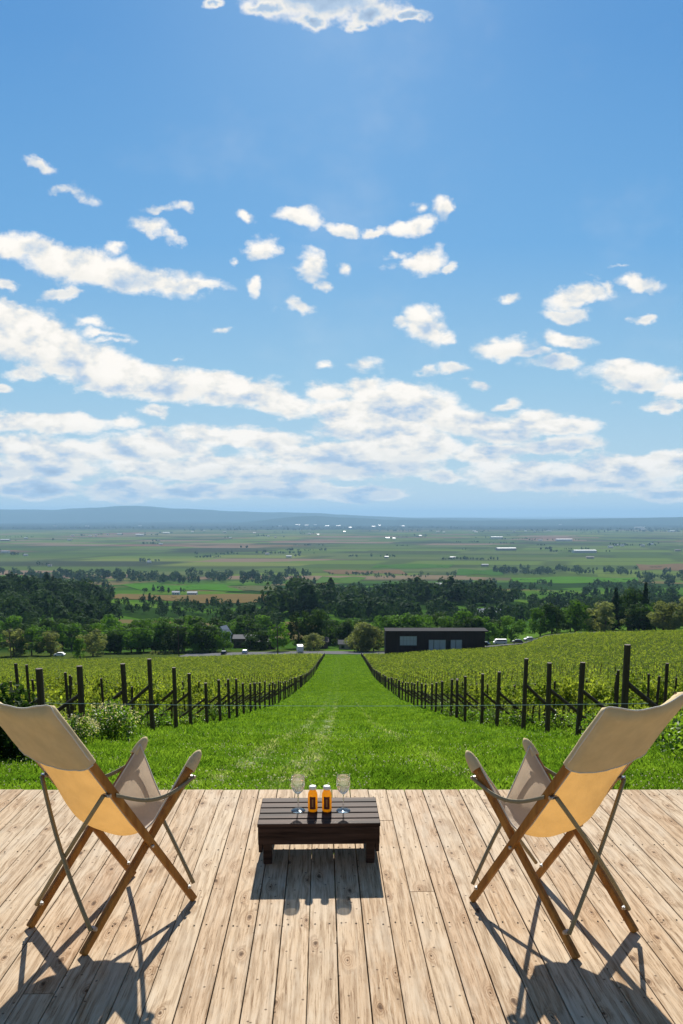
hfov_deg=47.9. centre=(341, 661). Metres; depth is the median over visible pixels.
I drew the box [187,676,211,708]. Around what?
grapevine
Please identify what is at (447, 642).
door
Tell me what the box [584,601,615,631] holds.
broadleaf tree
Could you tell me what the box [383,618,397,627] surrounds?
broadleaf tree
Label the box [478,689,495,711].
grapevine
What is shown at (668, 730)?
weed clump
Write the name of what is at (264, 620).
broadleaf tree
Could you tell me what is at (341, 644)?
house
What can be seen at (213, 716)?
weed clump
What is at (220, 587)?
field
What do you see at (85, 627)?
broadleaf tree
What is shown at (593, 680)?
grapevine
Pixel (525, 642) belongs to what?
road
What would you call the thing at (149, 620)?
broadleaf tree
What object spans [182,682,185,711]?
vine stake
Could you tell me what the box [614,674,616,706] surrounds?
vine stake
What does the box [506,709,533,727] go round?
weed clump
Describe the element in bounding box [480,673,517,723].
end post
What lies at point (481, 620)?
broadleaf tree
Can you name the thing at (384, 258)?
sky
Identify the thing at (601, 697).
grapevine
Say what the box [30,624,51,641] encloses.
broadleaf tree
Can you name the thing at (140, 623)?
broadleaf tree
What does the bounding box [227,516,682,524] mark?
foothills
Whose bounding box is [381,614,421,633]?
broadleaf tree
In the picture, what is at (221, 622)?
broadleaf tree
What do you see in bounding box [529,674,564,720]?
grapevine
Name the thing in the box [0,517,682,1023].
ground
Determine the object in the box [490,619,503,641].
broadleaf tree
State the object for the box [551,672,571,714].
grapevine
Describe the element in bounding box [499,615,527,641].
broadleaf tree
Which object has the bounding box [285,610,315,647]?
broadleaf tree
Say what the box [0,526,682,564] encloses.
shelterbelts
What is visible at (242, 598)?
field
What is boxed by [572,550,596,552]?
greenhouse
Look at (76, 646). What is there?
broadleaf tree
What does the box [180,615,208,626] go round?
broadleaf tree
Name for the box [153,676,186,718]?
grapevine
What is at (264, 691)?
end post
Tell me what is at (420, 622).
broadleaf tree
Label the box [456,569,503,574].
field
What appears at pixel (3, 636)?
broadleaf tree
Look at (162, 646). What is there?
broadleaf tree
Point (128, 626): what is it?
broadleaf tree
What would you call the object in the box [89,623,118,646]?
broadleaf tree
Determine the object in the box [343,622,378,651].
broadleaf tree
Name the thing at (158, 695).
grapevine
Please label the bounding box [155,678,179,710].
grapevine
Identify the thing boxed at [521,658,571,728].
end post
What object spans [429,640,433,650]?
window
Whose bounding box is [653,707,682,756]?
leafy shrub
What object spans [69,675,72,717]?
vine stake
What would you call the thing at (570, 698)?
grapevine
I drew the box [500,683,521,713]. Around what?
grapevine
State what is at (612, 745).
canvas chair
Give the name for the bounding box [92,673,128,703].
grapevine
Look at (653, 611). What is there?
broadleaf tree
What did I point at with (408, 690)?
end post
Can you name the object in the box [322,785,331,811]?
juice bottle
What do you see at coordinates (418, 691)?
end post
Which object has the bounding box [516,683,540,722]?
grapevine
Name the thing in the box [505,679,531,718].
grapevine
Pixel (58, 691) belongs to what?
grapevine
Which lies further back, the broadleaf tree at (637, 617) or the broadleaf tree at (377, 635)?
the broadleaf tree at (637, 617)
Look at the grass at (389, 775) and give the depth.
15.30 m
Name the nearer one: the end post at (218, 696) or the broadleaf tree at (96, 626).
the end post at (218, 696)
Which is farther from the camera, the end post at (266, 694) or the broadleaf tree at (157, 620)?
the broadleaf tree at (157, 620)
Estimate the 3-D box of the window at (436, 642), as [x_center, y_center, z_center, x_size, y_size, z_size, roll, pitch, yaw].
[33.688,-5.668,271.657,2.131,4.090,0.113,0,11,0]
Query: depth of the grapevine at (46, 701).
18.99 m
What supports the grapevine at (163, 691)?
on the ground at (106, 549)
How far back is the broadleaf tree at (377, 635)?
301.04 m
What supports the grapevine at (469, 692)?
on the ground at (106, 549)
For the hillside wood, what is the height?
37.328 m
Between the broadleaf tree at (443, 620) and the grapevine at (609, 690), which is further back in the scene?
the broadleaf tree at (443, 620)
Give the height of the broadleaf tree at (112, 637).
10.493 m
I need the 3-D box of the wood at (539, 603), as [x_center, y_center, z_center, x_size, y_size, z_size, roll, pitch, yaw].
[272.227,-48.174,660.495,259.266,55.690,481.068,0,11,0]
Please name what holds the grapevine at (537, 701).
on the ground at (106, 549)
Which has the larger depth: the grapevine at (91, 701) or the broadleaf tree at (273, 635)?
the broadleaf tree at (273, 635)
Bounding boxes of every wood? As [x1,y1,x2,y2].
[0,563,682,616]
[0,572,123,629]
[212,576,530,630]
[528,592,682,619]
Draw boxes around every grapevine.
[12,680,36,701]
[23,689,62,710]
[24,672,56,697]
[36,676,74,711]
[42,667,75,714]
[45,694,72,710]
[46,700,67,719]
[72,679,104,710]
[73,678,100,717]
[76,694,101,720]
[91,674,119,713]
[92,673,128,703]
[98,681,133,712]
[121,676,157,723]
[127,671,165,727]
[143,676,172,719]
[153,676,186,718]
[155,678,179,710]
[164,690,184,711]
[177,676,200,709]
[184,688,208,717]
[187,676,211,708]
[194,676,223,715]
[208,686,227,714]
[214,679,239,708]
[222,678,246,711]
[230,681,251,709]
[433,680,449,702]
[443,677,463,708]
[449,684,468,702]
[458,677,480,709]
[467,684,488,715]
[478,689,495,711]
[485,682,509,713]
[489,679,519,718]
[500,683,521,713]
[501,677,520,713]
[504,677,536,722]
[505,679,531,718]
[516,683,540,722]
[518,672,560,724]
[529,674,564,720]
[533,676,569,721]
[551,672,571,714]
[556,682,586,722]
[558,673,590,714]
[562,668,603,714]
[570,702,615,728]
[584,683,614,711]
[585,676,619,715]
[587,697,619,712]
[597,679,629,707]
[613,681,640,707]
[620,668,664,707]
[629,698,656,709]
[634,668,674,708]
[644,684,674,706]
[651,675,682,727]
[663,673,681,711]
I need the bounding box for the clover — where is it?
[2,727,682,789]
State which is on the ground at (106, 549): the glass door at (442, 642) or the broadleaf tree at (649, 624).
the broadleaf tree at (649, 624)
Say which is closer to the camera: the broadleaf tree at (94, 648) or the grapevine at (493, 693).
the grapevine at (493, 693)
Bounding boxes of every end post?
[29,668,44,704]
[57,665,86,740]
[94,663,129,735]
[116,658,154,729]
[134,667,177,727]
[145,673,192,726]
[179,683,208,723]
[193,680,221,720]
[203,679,230,718]
[209,679,237,716]
[230,683,244,714]
[230,683,251,710]
[238,683,256,709]
[241,682,260,708]
[252,681,265,707]
[256,682,273,704]
[256,684,269,705]
[258,684,275,703]
[261,681,279,702]
[267,682,284,699]
[276,681,288,696]
[407,683,423,701]
[411,682,429,703]
[413,684,430,704]
[417,681,434,704]
[421,683,438,707]
[424,684,439,708]
[430,684,445,710]
[434,682,449,712]
[441,681,459,713]
[449,679,472,716]
[455,680,479,717]
[463,676,490,721]
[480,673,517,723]
[495,671,535,727]
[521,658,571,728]
[545,662,591,731]
[575,662,604,735]
[621,644,679,729]
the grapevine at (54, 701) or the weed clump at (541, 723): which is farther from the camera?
the weed clump at (541, 723)
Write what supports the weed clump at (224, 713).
on the ground at (106, 549)
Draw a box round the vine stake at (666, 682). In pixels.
[661,663,668,739]
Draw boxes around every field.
[115,594,265,602]
[120,584,241,590]
[228,585,276,590]
[316,576,365,582]
[323,570,406,573]
[372,564,453,568]
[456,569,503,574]
[511,576,637,582]
[636,564,682,570]
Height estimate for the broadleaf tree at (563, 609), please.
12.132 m
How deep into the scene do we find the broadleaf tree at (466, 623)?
325.35 m
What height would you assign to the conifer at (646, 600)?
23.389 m
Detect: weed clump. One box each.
[130,707,148,727]
[137,705,171,727]
[157,717,173,726]
[178,716,193,724]
[182,708,204,720]
[186,716,201,722]
[204,704,222,719]
[209,707,231,715]
[438,701,454,711]
[438,706,461,715]
[448,701,471,716]
[463,708,478,720]
[472,706,499,723]
[483,703,505,724]
[493,710,520,725]
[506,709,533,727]
[535,718,554,726]
[542,708,575,729]
[563,706,594,730]
[579,717,593,735]
[654,722,682,751]
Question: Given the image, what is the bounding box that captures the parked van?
[493,639,506,644]
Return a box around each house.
[172,591,179,594]
[187,591,197,594]
[220,625,231,643]
[232,634,255,647]
[245,637,275,649]
[311,637,328,647]
[338,640,352,649]
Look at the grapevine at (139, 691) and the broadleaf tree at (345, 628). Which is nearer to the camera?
the grapevine at (139, 691)
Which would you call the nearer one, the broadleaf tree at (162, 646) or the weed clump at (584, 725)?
the weed clump at (584, 725)
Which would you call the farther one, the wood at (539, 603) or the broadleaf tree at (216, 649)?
the wood at (539, 603)
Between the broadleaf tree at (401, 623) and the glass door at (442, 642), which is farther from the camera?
the broadleaf tree at (401, 623)
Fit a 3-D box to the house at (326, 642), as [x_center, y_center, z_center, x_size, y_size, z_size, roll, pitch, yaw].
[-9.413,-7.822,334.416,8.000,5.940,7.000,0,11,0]
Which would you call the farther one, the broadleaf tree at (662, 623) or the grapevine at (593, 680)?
the broadleaf tree at (662, 623)
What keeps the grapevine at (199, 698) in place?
on the ground at (106, 549)
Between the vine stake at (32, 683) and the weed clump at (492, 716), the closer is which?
the vine stake at (32, 683)
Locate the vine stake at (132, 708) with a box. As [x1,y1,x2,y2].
[131,686,133,715]
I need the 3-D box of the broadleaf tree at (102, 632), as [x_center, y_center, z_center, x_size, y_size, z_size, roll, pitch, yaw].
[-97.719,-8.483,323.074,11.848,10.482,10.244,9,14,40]
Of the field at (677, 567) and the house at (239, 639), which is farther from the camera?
the field at (677, 567)
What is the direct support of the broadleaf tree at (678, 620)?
on the ground at (106, 549)
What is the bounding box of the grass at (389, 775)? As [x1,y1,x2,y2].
[0,655,682,792]
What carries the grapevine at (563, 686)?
on the ground at (106, 549)
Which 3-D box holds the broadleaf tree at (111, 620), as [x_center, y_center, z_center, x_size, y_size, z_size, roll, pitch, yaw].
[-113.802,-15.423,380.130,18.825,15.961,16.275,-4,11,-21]
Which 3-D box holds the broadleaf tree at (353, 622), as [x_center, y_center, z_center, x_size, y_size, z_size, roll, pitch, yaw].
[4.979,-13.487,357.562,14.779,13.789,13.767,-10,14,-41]
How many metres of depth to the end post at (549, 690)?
23.49 m
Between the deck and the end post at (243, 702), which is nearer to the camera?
the deck
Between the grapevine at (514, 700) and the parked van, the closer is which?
the grapevine at (514, 700)
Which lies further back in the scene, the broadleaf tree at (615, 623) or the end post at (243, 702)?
the broadleaf tree at (615, 623)
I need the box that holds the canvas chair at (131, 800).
[0,702,201,955]
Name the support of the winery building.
on the ground at (106, 549)
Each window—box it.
[400,636,416,644]
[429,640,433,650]
[434,640,439,650]
[451,640,455,649]
[456,640,461,649]
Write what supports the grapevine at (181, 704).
on the ground at (106, 549)
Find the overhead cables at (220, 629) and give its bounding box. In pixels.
[177,627,275,629]
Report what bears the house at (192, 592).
on the ground at (106, 549)
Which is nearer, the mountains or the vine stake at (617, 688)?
the vine stake at (617, 688)
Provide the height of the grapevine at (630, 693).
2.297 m
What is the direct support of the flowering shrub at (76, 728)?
on the ground at (106, 549)
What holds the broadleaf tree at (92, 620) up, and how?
on the ground at (106, 549)
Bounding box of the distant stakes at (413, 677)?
[6,661,682,702]
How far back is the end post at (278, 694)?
74.75 m
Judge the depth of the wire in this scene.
16.05 m
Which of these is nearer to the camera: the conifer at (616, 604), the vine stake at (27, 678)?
the vine stake at (27, 678)
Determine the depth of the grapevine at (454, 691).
48.59 m
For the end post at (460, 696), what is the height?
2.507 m
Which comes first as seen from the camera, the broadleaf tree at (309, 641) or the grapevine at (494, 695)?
the grapevine at (494, 695)
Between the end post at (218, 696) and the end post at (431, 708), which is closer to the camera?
the end post at (218, 696)
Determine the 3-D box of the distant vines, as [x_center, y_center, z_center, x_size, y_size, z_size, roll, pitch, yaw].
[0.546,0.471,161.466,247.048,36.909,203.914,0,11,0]
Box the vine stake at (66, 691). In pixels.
[64,672,69,717]
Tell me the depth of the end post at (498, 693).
31.31 m
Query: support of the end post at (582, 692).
on the ground at (106, 549)
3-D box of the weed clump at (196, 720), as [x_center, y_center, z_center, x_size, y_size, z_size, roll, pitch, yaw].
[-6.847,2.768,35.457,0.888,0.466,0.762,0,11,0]
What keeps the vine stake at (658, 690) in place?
on the ground at (106, 549)
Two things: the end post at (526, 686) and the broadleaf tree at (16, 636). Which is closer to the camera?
the end post at (526, 686)
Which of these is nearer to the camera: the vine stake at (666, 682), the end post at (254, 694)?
the vine stake at (666, 682)
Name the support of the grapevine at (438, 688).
on the ground at (106, 549)
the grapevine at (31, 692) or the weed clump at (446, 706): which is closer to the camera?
the grapevine at (31, 692)
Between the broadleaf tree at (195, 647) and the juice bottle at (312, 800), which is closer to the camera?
the juice bottle at (312, 800)
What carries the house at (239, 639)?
on the ground at (106, 549)
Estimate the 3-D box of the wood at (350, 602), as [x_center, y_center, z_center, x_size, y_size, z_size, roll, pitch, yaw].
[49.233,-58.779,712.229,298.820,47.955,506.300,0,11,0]
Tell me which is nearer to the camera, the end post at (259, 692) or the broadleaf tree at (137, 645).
the end post at (259, 692)
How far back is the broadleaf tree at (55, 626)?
352.03 m
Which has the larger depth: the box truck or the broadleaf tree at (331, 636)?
the broadleaf tree at (331, 636)
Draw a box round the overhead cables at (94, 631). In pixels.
[9,627,176,631]
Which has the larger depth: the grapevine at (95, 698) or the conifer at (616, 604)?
the conifer at (616, 604)
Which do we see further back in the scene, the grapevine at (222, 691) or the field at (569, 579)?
the field at (569, 579)
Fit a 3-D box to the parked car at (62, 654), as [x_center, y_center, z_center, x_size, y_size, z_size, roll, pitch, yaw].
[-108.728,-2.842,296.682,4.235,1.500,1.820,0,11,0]
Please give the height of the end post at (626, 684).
2.649 m
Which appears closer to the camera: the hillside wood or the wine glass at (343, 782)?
the wine glass at (343, 782)
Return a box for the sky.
[0,0,682,516]
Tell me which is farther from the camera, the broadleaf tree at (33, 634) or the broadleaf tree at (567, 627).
the broadleaf tree at (567, 627)
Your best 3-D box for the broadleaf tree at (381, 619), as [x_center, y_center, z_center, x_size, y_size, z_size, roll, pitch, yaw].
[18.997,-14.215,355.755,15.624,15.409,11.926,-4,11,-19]
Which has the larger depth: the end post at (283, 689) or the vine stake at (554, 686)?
the end post at (283, 689)
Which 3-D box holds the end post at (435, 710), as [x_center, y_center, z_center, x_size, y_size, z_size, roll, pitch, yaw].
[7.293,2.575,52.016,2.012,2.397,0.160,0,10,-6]
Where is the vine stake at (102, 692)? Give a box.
[100,678,104,712]
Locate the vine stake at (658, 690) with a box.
[655,676,660,704]
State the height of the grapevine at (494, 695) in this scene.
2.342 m
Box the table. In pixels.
[257,797,379,863]
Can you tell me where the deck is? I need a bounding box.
[0,789,682,1023]
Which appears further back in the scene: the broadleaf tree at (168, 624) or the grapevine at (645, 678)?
the broadleaf tree at (168, 624)
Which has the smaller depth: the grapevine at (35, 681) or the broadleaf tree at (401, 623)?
the grapevine at (35, 681)
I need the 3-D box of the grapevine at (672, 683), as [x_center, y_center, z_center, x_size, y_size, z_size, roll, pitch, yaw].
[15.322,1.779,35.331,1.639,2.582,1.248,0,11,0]
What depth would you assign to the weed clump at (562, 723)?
26.56 m
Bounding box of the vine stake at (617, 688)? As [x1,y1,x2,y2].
[615,670,619,706]
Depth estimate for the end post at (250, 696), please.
51.84 m
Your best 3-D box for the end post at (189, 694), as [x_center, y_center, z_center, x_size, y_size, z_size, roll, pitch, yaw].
[-7.162,1.718,31.683,2.012,2.524,0.160,0,11,0]
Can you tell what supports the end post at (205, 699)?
on the ground at (106, 549)
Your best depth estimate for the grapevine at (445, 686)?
51.87 m
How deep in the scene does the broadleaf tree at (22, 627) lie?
360.75 m
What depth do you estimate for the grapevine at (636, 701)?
22.11 m
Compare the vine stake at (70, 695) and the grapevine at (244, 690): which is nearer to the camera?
the vine stake at (70, 695)
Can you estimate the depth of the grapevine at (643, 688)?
28.83 m
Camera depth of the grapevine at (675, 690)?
28.86 m
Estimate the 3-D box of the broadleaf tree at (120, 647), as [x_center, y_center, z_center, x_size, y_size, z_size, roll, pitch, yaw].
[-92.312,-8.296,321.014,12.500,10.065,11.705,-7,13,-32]
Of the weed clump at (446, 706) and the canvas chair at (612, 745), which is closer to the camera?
the canvas chair at (612, 745)
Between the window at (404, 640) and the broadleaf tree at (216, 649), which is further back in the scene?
the broadleaf tree at (216, 649)
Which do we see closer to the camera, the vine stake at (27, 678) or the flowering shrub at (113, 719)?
the flowering shrub at (113, 719)
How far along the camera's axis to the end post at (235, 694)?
45.36 m
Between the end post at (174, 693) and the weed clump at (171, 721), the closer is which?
the end post at (174, 693)
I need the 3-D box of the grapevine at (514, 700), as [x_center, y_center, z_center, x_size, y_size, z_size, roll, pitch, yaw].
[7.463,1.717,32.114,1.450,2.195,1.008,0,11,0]
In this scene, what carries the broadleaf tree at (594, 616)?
on the ground at (106, 549)
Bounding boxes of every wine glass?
[291,774,304,812]
[336,774,350,812]
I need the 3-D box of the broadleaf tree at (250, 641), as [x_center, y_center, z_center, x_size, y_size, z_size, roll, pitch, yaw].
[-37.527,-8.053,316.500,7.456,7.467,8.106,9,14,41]
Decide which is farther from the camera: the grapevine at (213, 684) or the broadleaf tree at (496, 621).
the broadleaf tree at (496, 621)
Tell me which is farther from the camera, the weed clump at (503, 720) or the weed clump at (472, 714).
the weed clump at (472, 714)
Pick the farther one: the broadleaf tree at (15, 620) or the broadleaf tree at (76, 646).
the broadleaf tree at (15, 620)
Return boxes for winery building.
[384,628,488,654]
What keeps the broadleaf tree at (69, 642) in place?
on the ground at (106, 549)
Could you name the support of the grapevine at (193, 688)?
on the ground at (106, 549)
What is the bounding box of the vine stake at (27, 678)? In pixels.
[25,664,30,703]
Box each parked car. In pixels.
[53,652,65,656]
[512,639,522,642]
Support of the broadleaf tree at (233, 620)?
on the ground at (106, 549)
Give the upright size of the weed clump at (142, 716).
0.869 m
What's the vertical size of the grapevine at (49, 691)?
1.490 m
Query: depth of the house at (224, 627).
355.32 m
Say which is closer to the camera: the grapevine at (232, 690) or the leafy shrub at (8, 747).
the leafy shrub at (8, 747)
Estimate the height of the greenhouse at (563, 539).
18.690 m
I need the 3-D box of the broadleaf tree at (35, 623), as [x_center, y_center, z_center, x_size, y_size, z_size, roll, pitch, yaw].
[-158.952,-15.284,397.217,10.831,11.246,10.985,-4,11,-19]
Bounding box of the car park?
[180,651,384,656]
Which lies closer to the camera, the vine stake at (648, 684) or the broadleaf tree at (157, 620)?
the vine stake at (648, 684)
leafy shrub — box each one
[0,682,57,760]
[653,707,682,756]
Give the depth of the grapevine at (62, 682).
32.04 m
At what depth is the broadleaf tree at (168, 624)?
326.68 m
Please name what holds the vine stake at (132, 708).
on the ground at (106, 549)
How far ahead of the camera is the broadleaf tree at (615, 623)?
339.26 m
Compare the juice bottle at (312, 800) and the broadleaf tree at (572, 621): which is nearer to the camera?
the juice bottle at (312, 800)
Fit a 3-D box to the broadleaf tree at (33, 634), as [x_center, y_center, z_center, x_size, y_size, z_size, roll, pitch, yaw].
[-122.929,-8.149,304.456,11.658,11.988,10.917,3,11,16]
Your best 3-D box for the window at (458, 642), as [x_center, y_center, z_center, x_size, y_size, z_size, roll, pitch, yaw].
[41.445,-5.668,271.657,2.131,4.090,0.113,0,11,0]
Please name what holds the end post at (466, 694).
on the ground at (106, 549)
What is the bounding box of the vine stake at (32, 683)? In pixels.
[31,679,35,704]
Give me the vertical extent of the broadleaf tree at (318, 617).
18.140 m
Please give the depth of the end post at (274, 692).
71.69 m
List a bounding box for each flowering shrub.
[63,712,100,742]
[74,697,143,739]
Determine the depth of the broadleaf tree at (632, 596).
346.39 m
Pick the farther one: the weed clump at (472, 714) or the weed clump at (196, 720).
the weed clump at (472, 714)
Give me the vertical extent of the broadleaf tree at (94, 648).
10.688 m
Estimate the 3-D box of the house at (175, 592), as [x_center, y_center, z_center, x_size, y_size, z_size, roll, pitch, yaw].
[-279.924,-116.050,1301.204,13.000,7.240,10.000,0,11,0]
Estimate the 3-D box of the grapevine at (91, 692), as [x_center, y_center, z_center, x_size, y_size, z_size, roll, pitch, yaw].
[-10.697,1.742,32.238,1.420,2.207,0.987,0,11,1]
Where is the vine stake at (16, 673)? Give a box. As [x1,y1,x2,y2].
[14,663,20,704]
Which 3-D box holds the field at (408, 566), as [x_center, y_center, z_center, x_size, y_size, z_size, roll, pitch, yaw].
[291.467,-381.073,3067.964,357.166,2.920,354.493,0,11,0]
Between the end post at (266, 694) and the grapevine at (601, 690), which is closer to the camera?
the grapevine at (601, 690)
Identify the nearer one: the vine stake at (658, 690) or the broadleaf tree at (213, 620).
the vine stake at (658, 690)
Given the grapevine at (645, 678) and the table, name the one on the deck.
the table
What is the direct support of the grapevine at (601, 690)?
on the ground at (106, 549)
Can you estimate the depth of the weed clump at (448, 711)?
46.21 m
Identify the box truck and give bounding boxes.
[297,644,302,652]
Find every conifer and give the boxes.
[607,587,623,630]
[632,582,653,629]
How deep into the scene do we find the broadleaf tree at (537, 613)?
331.05 m
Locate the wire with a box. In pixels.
[59,703,647,705]
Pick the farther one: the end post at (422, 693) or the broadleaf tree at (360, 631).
the broadleaf tree at (360, 631)
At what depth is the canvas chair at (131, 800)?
2.94 m
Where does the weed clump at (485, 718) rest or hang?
on the ground at (106, 549)
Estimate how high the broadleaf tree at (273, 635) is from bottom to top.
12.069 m
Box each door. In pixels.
[440,640,445,649]
[446,641,449,649]
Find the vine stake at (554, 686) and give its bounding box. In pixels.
[552,681,555,723]
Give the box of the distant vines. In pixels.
[0,629,682,703]
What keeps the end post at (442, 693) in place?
on the ground at (106, 549)
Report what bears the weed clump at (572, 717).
on the ground at (106, 549)
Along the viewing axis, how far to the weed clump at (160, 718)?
29.97 m
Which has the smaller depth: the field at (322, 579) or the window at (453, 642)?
the window at (453, 642)
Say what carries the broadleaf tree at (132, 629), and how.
on the ground at (106, 549)
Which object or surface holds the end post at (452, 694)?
on the ground at (106, 549)
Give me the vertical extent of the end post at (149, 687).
2.762 m
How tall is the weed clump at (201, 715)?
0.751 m
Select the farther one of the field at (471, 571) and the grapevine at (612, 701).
the field at (471, 571)
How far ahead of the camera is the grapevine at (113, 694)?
28.88 m
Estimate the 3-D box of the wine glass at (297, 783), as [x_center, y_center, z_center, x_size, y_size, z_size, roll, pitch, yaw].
[-0.208,0.630,3.682,0.069,0.173,0.069,0,11,0]
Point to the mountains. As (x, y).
(126, 514)
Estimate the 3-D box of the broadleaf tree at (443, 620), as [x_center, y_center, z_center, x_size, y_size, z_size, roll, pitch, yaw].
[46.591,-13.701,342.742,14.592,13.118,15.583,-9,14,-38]
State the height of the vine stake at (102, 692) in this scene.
1.996 m
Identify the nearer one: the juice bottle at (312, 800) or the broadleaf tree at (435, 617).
the juice bottle at (312, 800)
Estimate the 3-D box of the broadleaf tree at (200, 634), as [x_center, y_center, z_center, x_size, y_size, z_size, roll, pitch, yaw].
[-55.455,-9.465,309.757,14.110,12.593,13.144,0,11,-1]
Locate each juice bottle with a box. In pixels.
[308,785,317,811]
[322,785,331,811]
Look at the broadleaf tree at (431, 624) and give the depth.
344.76 m
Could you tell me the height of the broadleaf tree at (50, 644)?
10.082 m
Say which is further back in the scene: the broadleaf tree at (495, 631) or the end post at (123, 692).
the broadleaf tree at (495, 631)
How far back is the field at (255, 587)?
1609.76 m
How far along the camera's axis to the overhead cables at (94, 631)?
274.89 m
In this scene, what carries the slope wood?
on the ground at (106, 549)
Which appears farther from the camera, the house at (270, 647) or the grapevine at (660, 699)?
the house at (270, 647)
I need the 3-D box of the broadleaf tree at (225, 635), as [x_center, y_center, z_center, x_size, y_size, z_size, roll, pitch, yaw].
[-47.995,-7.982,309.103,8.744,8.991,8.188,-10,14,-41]
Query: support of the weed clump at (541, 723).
on the ground at (106, 549)
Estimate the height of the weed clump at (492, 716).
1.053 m
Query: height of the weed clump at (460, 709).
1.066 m
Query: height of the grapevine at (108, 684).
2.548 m
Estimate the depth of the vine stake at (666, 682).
18.74 m
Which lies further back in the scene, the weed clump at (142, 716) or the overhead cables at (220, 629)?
the overhead cables at (220, 629)
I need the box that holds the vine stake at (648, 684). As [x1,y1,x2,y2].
[647,674,649,706]
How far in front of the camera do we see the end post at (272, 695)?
68.21 m
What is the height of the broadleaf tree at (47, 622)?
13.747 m
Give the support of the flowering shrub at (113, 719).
on the ground at (106, 549)
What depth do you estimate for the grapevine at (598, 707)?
22.30 m
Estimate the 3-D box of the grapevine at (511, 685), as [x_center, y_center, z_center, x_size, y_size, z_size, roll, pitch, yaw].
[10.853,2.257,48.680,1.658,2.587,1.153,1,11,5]
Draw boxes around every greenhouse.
[495,548,515,550]
[555,539,572,540]
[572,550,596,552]
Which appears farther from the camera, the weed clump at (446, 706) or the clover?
the weed clump at (446, 706)
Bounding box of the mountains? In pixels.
[0,506,440,522]
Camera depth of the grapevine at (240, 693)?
51.86 m
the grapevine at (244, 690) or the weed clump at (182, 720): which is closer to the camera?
the weed clump at (182, 720)
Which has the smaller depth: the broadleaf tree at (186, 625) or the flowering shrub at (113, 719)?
the flowering shrub at (113, 719)
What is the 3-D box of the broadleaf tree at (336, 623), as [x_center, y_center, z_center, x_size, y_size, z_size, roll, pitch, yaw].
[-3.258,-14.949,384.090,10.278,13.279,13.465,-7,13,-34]
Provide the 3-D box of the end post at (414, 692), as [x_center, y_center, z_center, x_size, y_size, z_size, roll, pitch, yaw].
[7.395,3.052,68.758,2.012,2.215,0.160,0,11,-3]
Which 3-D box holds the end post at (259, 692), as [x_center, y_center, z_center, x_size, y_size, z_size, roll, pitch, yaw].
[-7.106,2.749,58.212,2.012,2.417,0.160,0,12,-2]
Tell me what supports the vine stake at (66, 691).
on the ground at (106, 549)
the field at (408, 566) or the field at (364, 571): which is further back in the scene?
the field at (408, 566)
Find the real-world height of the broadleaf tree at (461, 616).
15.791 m
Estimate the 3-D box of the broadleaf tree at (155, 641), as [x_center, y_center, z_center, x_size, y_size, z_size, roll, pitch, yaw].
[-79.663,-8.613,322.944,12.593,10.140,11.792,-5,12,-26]
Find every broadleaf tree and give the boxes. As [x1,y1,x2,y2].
[0,615,22,642]
[0,628,7,640]
[0,628,33,656]
[8,623,32,642]
[15,626,44,654]
[29,622,39,633]
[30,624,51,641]
[35,631,62,654]
[38,617,58,634]
[49,618,74,648]
[54,622,88,649]
[68,624,92,647]
[72,638,85,658]
[76,629,107,655]
[80,618,103,635]
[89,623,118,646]
[100,614,125,634]
[101,629,122,652]
[103,629,125,652]
[106,631,131,652]
[115,626,140,651]
[121,624,135,646]
[121,627,152,652]
[127,618,151,628]
[130,619,157,629]
[140,629,164,650]
[150,623,174,650]
[151,617,163,624]
[152,617,184,632]
[153,621,174,650]
[161,627,191,652]
[166,616,187,624]
[170,624,192,651]
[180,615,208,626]
[183,623,214,652]
[186,623,221,651]
[197,618,224,641]
[202,624,223,650]
[212,630,233,649]
[215,619,233,643]
[225,623,246,642]
[230,615,245,639]
[232,615,262,633]
[241,633,261,650]
[249,614,272,634]
[251,630,270,649]
[267,622,290,647]
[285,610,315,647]
[302,633,324,650]
[303,608,334,636]
[321,619,337,644]
[327,618,340,640]
[331,621,352,645]
[337,618,361,642]
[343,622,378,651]
[363,626,383,650]
[370,615,390,642]
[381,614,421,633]
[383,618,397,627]
[399,612,435,627]
[412,620,435,627]
[424,612,447,627]
[436,616,460,627]
[440,610,472,627]
[451,617,481,627]
[471,616,493,640]
[481,622,501,641]
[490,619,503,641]
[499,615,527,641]
[527,607,556,635]
[537,602,565,633]
[549,612,570,631]
[560,599,591,631]
[561,607,580,630]
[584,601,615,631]
[584,604,612,630]
[598,613,617,630]
[613,587,644,629]
[619,611,641,630]
[624,602,651,630]
[635,603,654,629]
[646,601,677,630]
[648,602,661,629]
[669,597,682,626]
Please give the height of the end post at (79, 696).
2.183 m
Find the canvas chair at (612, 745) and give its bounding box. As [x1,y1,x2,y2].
[465,692,682,959]
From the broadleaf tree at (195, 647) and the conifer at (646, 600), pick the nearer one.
the broadleaf tree at (195, 647)
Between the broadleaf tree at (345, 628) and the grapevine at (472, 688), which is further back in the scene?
the broadleaf tree at (345, 628)
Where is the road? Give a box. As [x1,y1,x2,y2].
[485,631,617,646]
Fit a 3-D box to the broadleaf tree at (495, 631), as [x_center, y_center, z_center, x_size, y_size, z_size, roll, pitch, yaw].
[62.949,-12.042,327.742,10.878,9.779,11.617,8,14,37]
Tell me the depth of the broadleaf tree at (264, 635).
319.48 m
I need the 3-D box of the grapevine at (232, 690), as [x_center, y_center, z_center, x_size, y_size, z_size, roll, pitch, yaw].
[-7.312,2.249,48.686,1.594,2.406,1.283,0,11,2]
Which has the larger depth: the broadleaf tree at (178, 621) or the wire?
the broadleaf tree at (178, 621)
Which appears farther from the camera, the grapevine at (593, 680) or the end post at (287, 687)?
the end post at (287, 687)
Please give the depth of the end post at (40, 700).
15.95 m
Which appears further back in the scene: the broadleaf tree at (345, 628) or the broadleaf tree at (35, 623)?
the broadleaf tree at (35, 623)

